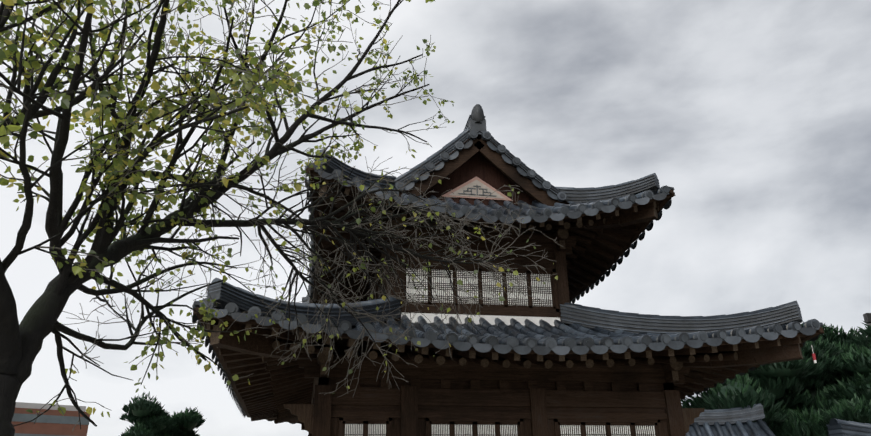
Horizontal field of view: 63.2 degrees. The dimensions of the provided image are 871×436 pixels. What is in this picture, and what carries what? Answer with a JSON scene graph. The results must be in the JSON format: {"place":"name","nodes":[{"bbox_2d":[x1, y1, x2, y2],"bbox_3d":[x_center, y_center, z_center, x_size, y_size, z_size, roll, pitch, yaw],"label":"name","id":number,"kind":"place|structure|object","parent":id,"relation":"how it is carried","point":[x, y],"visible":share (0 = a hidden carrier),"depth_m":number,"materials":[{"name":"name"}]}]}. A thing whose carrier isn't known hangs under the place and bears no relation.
{"place":"outdoors","nodes":[
{"label":"outdoors","id":0,"kind":"place"},
{"bbox_2d":[11,402,89,435],"bbox_3d":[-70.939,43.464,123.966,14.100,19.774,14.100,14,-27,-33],"label":"distant building","id":1,"kind":"structure","parent":0,"point":[52,421],"depth_m":121.81,"materials":[{"name":"orange brick"}]},
{"bbox_2d":[0,0,870,435],"label":"sky","id":2,"kind":"structure","parent":0,"point":[756,114],"materials":[{"name":"grey"}]},
{"bbox_2d":[686,403,774,435],"bbox_3d":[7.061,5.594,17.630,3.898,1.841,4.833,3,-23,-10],"label":"neighbour hall roof tiles","id":3,"kind":"object","parent":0,"point":[736,421],"visible":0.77,"depth_m":17.59,"materials":[{"name":"grey tile"}]},
{"bbox_2d":[826,418,870,435],"bbox_3d":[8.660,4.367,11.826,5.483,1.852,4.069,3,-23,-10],"label":"gate roof tiles","id":4,"kind":"object","parent":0,"point":[837,427],"depth_m":11.33,"materials":[{"name":"grey tile"}]},
{"label":"ground","id":5,"kind":"structure","parent":0,"visible":0},
{"bbox_2d":[0,0,562,435],"bbox_3d":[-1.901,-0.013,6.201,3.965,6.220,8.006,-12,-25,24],"label":"tree trunk and branches","id":6,"kind":"object","parent":5,"relation":"on","point":[21,343],"visible":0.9,"depth_m":5.96,"materials":[{"name":"brown plant"}]},
{"bbox_2d":[0,0,557,435],"bbox_3d":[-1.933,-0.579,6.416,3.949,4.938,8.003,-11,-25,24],"label":"tree leaves","id":7,"kind":"object","parent":6,"relation":"attached to","point":[120,160],"visible":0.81,"depth_m":5.61,"materials":[{"name":"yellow plant"}]},
{"bbox_2d":[120,320,870,435],"bbox_3d":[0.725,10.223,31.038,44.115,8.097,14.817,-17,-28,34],"label":"pine trees","id":8,"kind":"object","parent":5,"relation":"on","point":[806,395],"visible":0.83,"depth_m":19.27,"materials":[{"name":"green plant"}]},
{"bbox_2d":[193,131,823,435],"bbox_3d":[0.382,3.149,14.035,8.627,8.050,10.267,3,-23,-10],"label":"wooden building frame","id":9,"kind":"object","parent":5,"relation":"on","point":[532,393],"visible":0.6,"depth_m":10.77,"materials":[{"name":"brown wood"}]},
{"bbox_2d":[192,129,823,424],"bbox_3d":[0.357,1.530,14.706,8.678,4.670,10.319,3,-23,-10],"label":"roof tiles","id":10,"kind":"object","parent":9,"relation":"on","point":[543,338],"visible":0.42,"depth_m":10.95,"materials":[{"name":"grey tile"}]},
{"bbox_2d":[206,104,802,333],"bbox_3d":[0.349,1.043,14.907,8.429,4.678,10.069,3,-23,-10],"label":"roof ridges","id":11,"kind":"object","parent":10,"relation":"on","point":[225,293],"visible":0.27,"depth_m":11.40,"materials":[{"name":"grey tile"}]},
{"bbox_2d":[345,176,816,435],"bbox_3d":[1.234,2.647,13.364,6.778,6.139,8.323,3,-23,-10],"label":"window panels","id":12,"kind":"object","parent":9,"relation":"in","point":[476,187],"visible":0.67,"depth_m":12.23,"materials":[{"name":"white paper"}]},
{"bbox_2d":[863,313,870,325],"bbox_3d":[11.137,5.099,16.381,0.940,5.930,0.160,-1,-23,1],"label":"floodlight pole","id":13,"kind":"object","parent":5,"relation":"on","point":[867,317],"visible":1,"depth_m":17.43,"materials":[{"name":"grey metal"}]}
]}

